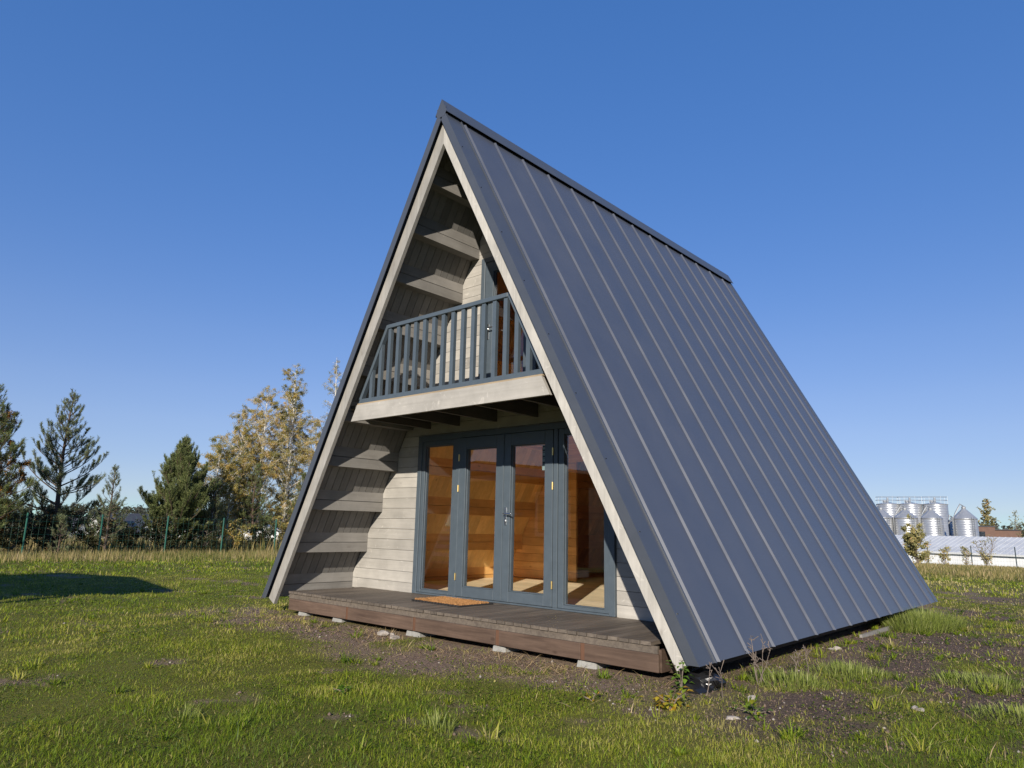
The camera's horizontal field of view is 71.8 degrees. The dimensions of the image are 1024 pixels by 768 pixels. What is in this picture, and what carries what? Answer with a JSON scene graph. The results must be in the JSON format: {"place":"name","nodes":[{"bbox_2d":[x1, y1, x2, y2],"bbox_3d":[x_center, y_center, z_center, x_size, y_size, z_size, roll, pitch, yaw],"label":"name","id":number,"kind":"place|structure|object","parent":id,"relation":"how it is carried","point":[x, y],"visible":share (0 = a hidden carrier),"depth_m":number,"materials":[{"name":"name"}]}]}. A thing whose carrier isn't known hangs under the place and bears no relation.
{"place":"outdoors","nodes":[
{"label":"outdoors","id":0,"kind":"place"},
{"bbox_2d":[277,471,305,522],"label":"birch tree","id":1,"kind":"object","parent":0,"point":[295,500],"visible":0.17,"depth_m":35.30,"materials":[{"name":"green plant"}]},
{"bbox_2d":[0,519,1023,767],"bbox_3d":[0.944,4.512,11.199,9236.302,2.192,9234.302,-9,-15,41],"label":"ground","id":2,"kind":"structure","parent":0,"point":[46,705],"depth_m":5.05,"materials":[{"name":"green plant"}]},
{"bbox_2d":[0,410,31,533],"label":"birch tree","id":3,"kind":"object","parent":2,"relation":"on","point":[21,477],"visible":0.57,"depth_m":25.25,"materials":[{"name":"green plant"}]},
{"bbox_2d":[0,511,42,553],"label":"bush","id":4,"kind":"object","parent":2,"relation":"on","point":[15,537],"visible":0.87,"depth_m":24.70,"materials":[{"name":"green plant"}]},
{"bbox_2d":[0,384,43,528],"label":"pine tree","id":5,"kind":"object","parent":2,"relation":"on","point":[9,429],"visible":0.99,"depth_m":24.48,"materials":[{"name":"green plant"}]},
{"bbox_2d":[17,504,80,551],"bbox_3d":[-17.425,5.404,26.445,1.817,1.893,2.295,-9,-15,41],"label":"bush","id":6,"kind":"object","parent":2,"relation":"on","point":[47,536],"visible":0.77,"depth_m":26.24,"materials":[{"name":"green plant"}]},
{"bbox_2d":[30,503,79,551],"bbox_3d":[-18.705,5.754,28.522,2.072,2.139,1.805,-9,-15,41],"label":"bush","id":7,"kind":"object","parent":2,"relation":"on","point":[52,528],"visible":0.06,"depth_m":28.21,"materials":[{"name":"green plant"}]},
{"bbox_2d":[45,513,74,553],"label":"bush","id":8,"kind":"object","parent":2,"relation":"on","point":[63,519],"visible":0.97,"depth_m":24.72,"materials":[{"name":"green plant"}]},
{"bbox_2d":[3,388,124,552],"bbox_3d":[-17.591,3.337,27.834,3.780,6.501,3.565,2,-11,-3],"label":"pine tree","id":9,"kind":"object","parent":2,"relation":"on","point":[45,473],"visible":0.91,"depth_m":27.76,"materials":[{"name":"green plant"}]},
{"bbox_2d":[50,517,86,538],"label":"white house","id":10,"kind":"structure","parent":2,"relation":"on","point":[76,531],"depth_m":89.64,"materials":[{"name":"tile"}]},
{"bbox_2d":[64,514,114,553],"bbox_3d":[-16.291,5.777,27.398,1.866,1.556,2.085,-9,-15,41],"label":"bush","id":11,"kind":"object","parent":2,"relation":"on","point":[87,539],"visible":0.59,"depth_m":27.06,"materials":[{"name":"green plant"}]},
{"bbox_2d":[86,464,132,551],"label":"pine tree","id":12,"kind":"object","parent":2,"relation":"on","point":[109,511],"visible":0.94,"depth_m":27.10,"materials":[{"name":"green plant"}]},
{"bbox_2d":[98,513,123,548],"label":"bush","id":13,"kind":"object","parent":2,"relation":"on","point":[115,515],"visible":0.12,"depth_m":32.15,"materials":[{"name":"green plant"}]},
{"bbox_2d":[102,517,154,551],"bbox_3d":[-15.506,6.051,28.293,1.809,1.430,1.881,-9,-15,41],"label":"bush","id":14,"kind":"object","parent":2,"relation":"on","point":[127,528],"visible":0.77,"depth_m":28.09,"materials":[{"name":"green plant"}]},
{"bbox_2d":[87,512,169,537],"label":"white house","id":15,"kind":"structure","parent":2,"relation":"on","point":[130,517],"depth_m":93.99,"materials":[{"name":"tile"}]},
{"bbox_2d":[1,513,284,555],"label":"fence","id":16,"kind":"object","parent":2,"relation":"on","point":[222,535],"visible":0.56,"depth_m":27.03,"materials":[{"name":"metal"}]},
{"bbox_2d":[141,509,184,551],"bbox_3d":[-14.334,6.056,29.046,1.290,1.790,1.776,-2,-12,16],"label":"bush","id":17,"kind":"object","parent":2,"relation":"on","point":[162,524],"visible":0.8,"depth_m":28.85,"materials":[{"name":"green plant"}]},
{"bbox_2d":[137,434,220,549],"bbox_3d":[-14.211,4.631,30.226,3.421,5.099,3.346,-2,-12,14],"label":"pine tree","id":18,"kind":"object","parent":2,"relation":"on","point":[183,492],"visible":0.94,"depth_m":29.75,"materials":[{"name":"green plant"}]},
{"bbox_2d":[163,701,205,721],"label":"grass tuft","id":19,"kind":"object","parent":2,"relation":"on","point":[187,713],"visible":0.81,"depth_m":4.06,"materials":[{"name":"green plant"}]},
{"bbox_2d":[184,519,221,552],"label":"bush","id":20,"kind":"object","parent":2,"relation":"on","point":[199,542],"visible":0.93,"depth_m":30.08,"materials":[{"name":"green plant"}]},
{"bbox_2d":[200,477,229,550],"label":"pine tree","id":21,"kind":"object","parent":2,"relation":"on","point":[214,509],"visible":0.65,"depth_m":31.13,"materials":[{"name":"green plant"}]},
{"bbox_2d":[195,437,248,532],"bbox_3d":[-13.949,5.128,33.229,3.073,5.329,2.811,-9,-15,41],"label":"birch tree","id":22,"kind":"object","parent":2,"relation":"on","point":[218,448],"visible":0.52,"depth_m":33.31,"materials":[{"name":"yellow plant"}]},
{"bbox_2d":[208,463,249,548],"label":"birch tree","id":23,"kind":"object","parent":2,"relation":"on","point":[234,506],"visible":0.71,"depth_m":33.08,"materials":[{"name":"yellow plant"}]},
{"bbox_2d":[214,518,258,550],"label":"bush","id":24,"kind":"object","parent":2,"relation":"on","point":[234,540],"visible":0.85,"depth_m":31.51,"materials":[{"name":"green plant"}]},
{"bbox_2d":[204,425,275,544],"bbox_3d":[-13.840,5.034,34.560,4.179,6.073,3.470,-9,-15,41],"label":"birch tree","id":25,"kind":"object","parent":2,"relation":"on","point":[248,466],"visible":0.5,"depth_m":34.46,"materials":[{"name":"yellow plant"}]},
{"bbox_2d":[211,408,275,532],"bbox_3d":[-13.664,4.758,35.904,3.723,7.173,3.761,-9,-15,41],"label":"birch tree","id":26,"kind":"object","parent":2,"relation":"on","point":[238,417],"visible":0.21,"depth_m":35.88,"materials":[{"name":"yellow plant"}]},
{"bbox_2d":[234,463,273,549],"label":"pine tree","id":27,"kind":"object","parent":2,"relation":"on","point":[254,493],"visible":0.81,"depth_m":33.37,"materials":[{"name":"green plant"}]},
{"bbox_2d":[214,385,300,548],"bbox_3d":[-12.864,4.072,35.519,4.371,8.389,3.966,2,-11,-5],"label":"birch tree","id":28,"kind":"object","parent":2,"relation":"on","point":[262,428],"visible":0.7,"depth_m":35.31,"materials":[{"name":"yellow plant"}]},
{"bbox_2d":[239,525,278,540],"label":"white shed","id":29,"kind":"structure","parent":2,"relation":"on","point":[264,530],"depth_m":77.47,"materials":[{"name":"white"}]},
{"bbox_2d":[243,515,277,548],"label":"bush","id":30,"kind":"object","parent":2,"relation":"on","point":[256,529],"visible":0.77,"depth_m":32.54,"materials":[{"name":"green plant"}]},
{"bbox_2d":[267,514,288,541],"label":"bush","id":31,"kind":"object","parent":2,"relation":"on","point":[283,528],"visible":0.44,"depth_m":34.06,"materials":[{"name":"plant"}]},
{"bbox_2d":[259,390,311,523],"bbox_3d":[-11.872,4.464,37.616,3.878,8.569,3.715,-9,-15,41],"label":"birch tree","id":32,"kind":"object","parent":2,"relation":"on","point":[293,455],"visible":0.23,"depth_m":37.69,"materials":[{"name":"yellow plant"}]},
{"bbox_2d":[256,363,318,544],"bbox_3d":[-11.401,3.675,36.437,3.613,9.596,3.771,9,-14,-33],"label":"birch tree","id":33,"kind":"object","parent":2,"relation":"on","point":[299,426],"visible":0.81,"depth_m":36.12,"materials":[{"name":"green plant"}]},
{"bbox_2d":[278,418,324,508],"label":"birch tree","id":34,"kind":"object","parent":2,"relation":"on","point":[317,435],"visible":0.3,"depth_m":36.53,"materials":[{"name":"yellow plant"}]},
{"bbox_2d":[301,360,340,483],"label":"birch tree","id":35,"kind":"object","parent":2,"relation":"on","point":[336,377],"visible":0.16,"depth_m":40.14,"materials":[{"name":"beige plant"}]},
{"bbox_2d":[327,685,353,693],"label":"leafy weed","id":36,"kind":"object","parent":2,"relation":"on","point":[342,687],"visible":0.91,"depth_m":4.79,"materials":[{"name":"green plant"}]},
{"bbox_2d":[377,630,393,635],"bbox_3d":[-1.306,2.611,7.348,0.172,0.097,0.112,9,-14,-34],"label":"stone","id":37,"kind":"object","parent":2,"relation":"on","point":[382,633],"visible":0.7,"depth_m":7.31,"materials":[{"name":"white stone"}]},
{"bbox_2d":[390,635,399,639],"bbox_3d":[-1.198,2.582,7.187,0.090,0.052,0.119,-2,-12,14],"label":"stone","id":38,"kind":"object","parent":2,"relation":"on","point":[394,637],"visible":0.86,"depth_m":7.18,"materials":[{"name":"white stone"}]},
{"bbox_2d":[416,705,459,733],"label":"grass tuft","id":39,"kind":"object","parent":2,"relation":"on","point":[435,724],"visible":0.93,"depth_m":3.95,"materials":[{"name":"green plant"}]},
{"bbox_2d":[0,577,1023,757],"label":"soil clods","id":40,"kind":"object","parent":2,"relation":"on","point":[750,733],"visible":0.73,"depth_m":5.56,"materials":[{"name":"brown soil"}]},
{"bbox_2d":[0,500,1023,536],"bbox_3d":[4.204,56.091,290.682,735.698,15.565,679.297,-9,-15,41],"label":"wood","id":41,"kind":"object","parent":2,"relation":"on","point":[142,510],"visible":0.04,"depth_m":387.62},
{"bbox_2d":[579,689,599,701],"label":"leafy weed","id":42,"kind":"object","parent":2,"relation":"on","point":[595,691],"visible":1,"depth_m":4.78,"materials":[{"name":"green plant"}]},
{"bbox_2d":[262,100,937,674],"bbox_3d":[1.638,0.364,10.439,6.207,6.322,7.590,-9,-15,41],"label":"frame cabin","id":43,"kind":"object","parent":2,"relation":"on","point":[574,420],"visible":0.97,"depth_m":8.46,"materials":[{"name":"metal"}]},
{"bbox_2d":[416,439,456,595],"bbox_3d":[-0.932,1.679,9.033,0.660,1.921,0.078,-9,-15,41],"label":"side window","id":44,"kind":"structure","parent":43,"relation":"in","point":[427,445],"depth_m":9.09,"materials":[{"name":"grey wood"}]},
{"bbox_2d":[411,596,492,607],"bbox_3d":[-0.688,2.470,8.049,0.840,0.038,0.524,-10,-16,43],"label":"doormat","id":45,"kind":"object","parent":43,"relation":"on","point":[451,601],"visible":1,"depth_m":7.93,"materials":[{"name":"fabric"}]},
{"bbox_2d":[454,434,504,600],"bbox_3d":[-0.370,1.586,8.511,0.773,1.915,0.100,-9,-15,41],"label":"door","id":46,"kind":"structure","parent":43,"relation":"in","point":[492,441],"depth_m":8.54,"materials":[{"name":"grey wood"}]},
{"bbox_2d":[485,261,525,377],"bbox_3d":[-0.054,-0.695,8.706,0.804,1.865,0.141,-9,-15,41],"label":"balcony door","id":47,"kind":"structure","parent":43,"relation":"in","point":[492,269],"depth_m":8.96,"materials":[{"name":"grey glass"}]},
{"bbox_2d":[501,430,553,606],"bbox_3d":[0.175,1.494,7.997,0.755,1.915,0.152,-9,-15,41],"label":"door","id":48,"kind":"structure","parent":43,"relation":"in","point":[545,438],"depth_m":8.03,"materials":[{"name":"grey wood"}]},
{"bbox_2d":[558,428,608,613],"bbox_3d":[0.775,1.412,7.530,0.660,1.921,0.078,-9,-15,41],"label":"side window","id":49,"kind":"structure","parent":43,"relation":"in","point":[564,434],"depth_m":7.61,"materials":[{"name":"grey wood"}]},
{"bbox_2d":[638,686,693,710],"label":"leafy weed","id":50,"kind":"object","parent":2,"relation":"on","point":[671,704],"visible":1,"depth_m":4.60,"materials":[{"name":"yellow plant"}]},
{"bbox_2d":[666,660,694,692],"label":"leafy weed","id":51,"kind":"object","parent":2,"relation":"on","point":[678,676],"visible":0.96,"depth_m":5.10,"materials":[{"name":"green plant"}]},
{"bbox_2d":[680,666,726,693],"bbox_3d":[1.460,2.249,5.319,0.317,0.195,0.610,-5,-13,29],"label":"plastic sheet","id":52,"kind":"object","parent":2,"relation":"on","point":[700,679],"visible":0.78,"depth_m":5.21,"materials":[{"name":"black plastic"}]},
{"bbox_2d":[706,660,723,699],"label":"dry stalk","id":53,"kind":"object","parent":2,"relation":"on","point":[710,664],"visible":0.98,"depth_m":5.03,"materials":[{"name":"brown plant"}]},
{"bbox_2d":[726,716,740,719],"bbox_3d":[1.389,2.099,4.432,0.089,0.035,0.044,-2,-12,17],"label":"stone","id":54,"kind":"object","parent":2,"relation":"on","point":[732,718],"visible":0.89,"depth_m":4.42,"materials":[{"name":"grey stone"}]},
{"bbox_2d":[732,698,771,718],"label":"leafy weed","id":55,"kind":"object","parent":2,"relation":"on","point":[753,713],"visible":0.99,"depth_m":4.52,"materials":[{"name":"green plant"}]},
{"bbox_2d":[748,635,771,685],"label":"dry stalk","id":56,"kind":"object","parent":2,"relation":"on","point":[755,660],"visible":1,"depth_m":5.41,"materials":[{"name":"brown plant"}]},
{"bbox_2d":[747,666,831,692],"bbox_3d":[2.134,2.256,5.468,0.652,0.150,0.687,-9,-15,41],"label":"grass tuft","id":57,"kind":"object","parent":2,"relation":"on","point":[793,677],"visible":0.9,"depth_m":5.40,"materials":[{"name":"green plant"}]},
{"bbox_2d":[790,645,811,672],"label":"dry stalk","id":58,"kind":"object","parent":2,"relation":"on","point":[801,655],"visible":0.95,"depth_m":5.91,"materials":[{"name":"brown plant"}]},
{"bbox_2d":[827,646,841,649],"bbox_3d":[3.242,2.662,7.097,0.132,0.056,0.070,2,-11,-3],"label":"stone","id":59,"kind":"object","parent":2,"relation":"on","point":[836,648],"visible":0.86,"depth_m":7.08,"materials":[{"name":"white stone"}]},
{"bbox_2d":[806,658,894,682],"bbox_3d":[2.819,2.370,5.915,0.712,0.142,0.776,-9,-15,41],"label":"grass tuft","id":60,"kind":"object","parent":2,"relation":"on","point":[836,666],"visible":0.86,"depth_m":5.88,"materials":[{"name":"green plant"}]},
{"bbox_2d":[859,626,889,637],"bbox_3d":[4.353,2.953,8.423,0.030,0.045,1.201,-9,-15,42],"label":"plank","id":61,"kind":"object","parent":2,"relation":"on","point":[873,632],"visible":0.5,"depth_m":8.28,"materials":[{"name":"grey wood"}]},
{"bbox_2d":[876,505,893,532],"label":"silo","id":62,"kind":"object","parent":2,"relation":"on","point":[887,517],"visible":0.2,"depth_m":112.23,"materials":[{"name":"silver metal"}]},
{"bbox_2d":[876,496,899,516],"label":"silo","id":63,"kind":"object","parent":2,"relation":"on","point":[888,507],"visible":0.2,"depth_m":120.83,"materials":[{"name":"silver metal"}]},
{"bbox_2d":[893,505,918,534],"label":"silo","id":64,"kind":"object","parent":2,"relation":"on","point":[900,519],"visible":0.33,"depth_m":111.00,"materials":[{"name":"silver metal"}]},
{"bbox_2d":[897,496,922,527],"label":"silo","id":65,"kind":"object","parent":2,"relation":"on","point":[916,509],"visible":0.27,"depth_m":119.24,"materials":[{"name":"silver metal"}]},
{"bbox_2d":[900,514,930,563],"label":"willow bush","id":66,"kind":"object","parent":2,"relation":"on","point":[912,539],"visible":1,"depth_m":38.19,"materials":[{"name":"green plant"}]},
{"bbox_2d":[911,705,924,711],"bbox_3d":[2.692,2.158,4.691,0.080,0.044,0.053,-5,-13,27],"label":"stone","id":67,"kind":"object","parent":2,"relation":"on","point":[914,707],"visible":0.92,"depth_m":4.68,"materials":[{"name":"grey stone"}]},
{"bbox_2d":[878,604,969,633],"bbox_3d":[5.285,2.971,9.089,1.098,0.329,1.944,-9,-15,41],"label":"grass tuft","id":68,"kind":"object","parent":2,"relation":"on","point":[914,620],"visible":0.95,"depth_m":8.80,"materials":[{"name":"green plant"}]},
{"bbox_2d":[922,546,933,562],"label":"scrub","id":69,"kind":"object","parent":2,"relation":"on","point":[927,557],"visible":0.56,"depth_m":42.99,"materials":[{"name":"green plant"}]},
{"bbox_2d":[919,505,944,535],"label":"silo","id":70,"kind":"object","parent":2,"relation":"on","point":[931,521],"visible":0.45,"depth_m":109.01,"materials":[{"name":"silver metal"}]},
{"bbox_2d":[922,496,948,535],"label":"silo","id":71,"kind":"object","parent":2,"relation":"on","point":[941,510],"visible":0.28,"depth_m":117.27,"materials":[{"name":"silver metal"}]},
{"bbox_2d":[934,545,950,565],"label":"scrub","id":72,"kind":"object","parent":2,"relation":"on","point":[943,556],"visible":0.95,"depth_m":39.48,"materials":[{"name":"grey plant"}]},
{"bbox_2d":[948,515,953,535],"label":"silo","id":73,"kind":"object","parent":2,"relation":"on","point":[950,526],"visible":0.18,"depth_m":111.38,"materials":[{"name":"metal"}]},
{"bbox_2d":[895,535,1023,567],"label":"long shed","id":74,"kind":"structure","parent":2,"relation":"on","point":[1004,546],"depth_m":53.99,"materials":[{"name":"white metal"}]},
{"bbox_2d":[952,504,978,536],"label":"silo","id":75,"kind":"object","parent":2,"relation":"on","point":[964,522],"visible":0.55,"depth_m":106.77,"materials":[{"name":"silver metal"}]},
{"bbox_2d":[959,544,972,564],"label":"scrub","id":76,"kind":"object","parent":2,"relation":"on","point":[966,553],"visible":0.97,"depth_m":41.86,"materials":[{"name":"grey plant"}]},
{"bbox_2d":[910,547,1023,566],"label":"fence","id":77,"kind":"object","parent":2,"relation":"on","point":[979,557],"visible":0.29,"depth_m":44.65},
{"bbox_2d":[927,669,1023,695],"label":"grass tuft","id":78,"kind":"object","parent":2,"relation":"on","point":[967,677],"visible":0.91,"depth_m":5.54,"materials":[{"name":"green plant"}]},
{"bbox_2d":[970,534,997,561],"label":"sapling","id":79,"kind":"object","parent":2,"relation":"on","point":[981,544],"visible":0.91,"depth_m":41.31,"materials":[{"name":"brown plant"}]},
{"bbox_2d":[977,551,992,565],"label":"scrub","id":80,"kind":"object","parent":2,"relation":"on","point":[984,557],"visible":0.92,"depth_m":40.32,"materials":[{"name":"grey plant"}]},
{"bbox_2d":[978,526,995,536],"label":"brick building","id":81,"kind":"structure","parent":2,"relation":"on","point":[984,531],"depth_m":123.30,"materials":[{"name":"brick"}]},
{"bbox_2d":[979,531,984,536],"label":"window","id":82,"kind":"structure","parent":81,"relation":"in","point":[981,534],"depth_m":123.61,"materials":[{"name":"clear glass"}]},
{"bbox_2d":[976,498,1000,525],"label":"poplar tree","id":83,"kind":"object","parent":2,"relation":"on","point":[985,517],"visible":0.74,"depth_m":136.31,"materials":[{"name":"green plant"}]},
{"bbox_2d":[965,701,1023,727],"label":"grass tuft","id":84,"kind":"object","parent":2,"relation":"on","point":[1002,708],"visible":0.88,"depth_m":4.53,"materials":[{"name":"green plant"}]},
{"bbox_2d":[995,529,1021,537],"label":"brick building","id":85,"kind":"structure","parent":2,"relation":"on","point":[1006,533],"depth_m":122.47,"materials":[{"name":"brick"}]},
{"bbox_2d":[1008,510,1022,534],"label":"poplar tree","id":86,"kind":"object","parent":2,"relation":"on","point":[1015,521],"visible":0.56,"depth_m":140.35,"materials":[{"name":"green plant"}]},
{"bbox_2d":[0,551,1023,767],"bbox_3d":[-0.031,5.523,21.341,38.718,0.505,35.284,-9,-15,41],"label":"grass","id":87,"kind":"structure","parent":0,"point":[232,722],"depth_m":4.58,"materials":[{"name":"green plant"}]},
{"bbox_2d":[0,534,1023,582],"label":"dry grass","id":88,"kind":"structure","parent":0,"point":[1008,572],"depth_m":25.62,"materials":[{"name":"plant"}]},
{"bbox_2d":[0,0,1023,529],"label":"sky","id":89,"kind":"structure","parent":0,"point":[202,201],"materials":[{"name":"blue"}]},
{"bbox_2d":[57,582,1020,756],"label":"gravel","id":90,"kind":"structure","parent":0,"point":[650,709],"depth_m":5.34,"materials":[{"name":"stone"}]},
{"bbox_2d":[203,610,1023,767],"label":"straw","id":91,"kind":"object","parent":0,"point":[552,668],"visible":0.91,"depth_m":6.15,"materials":[{"name":"beige plant"}]}
]}

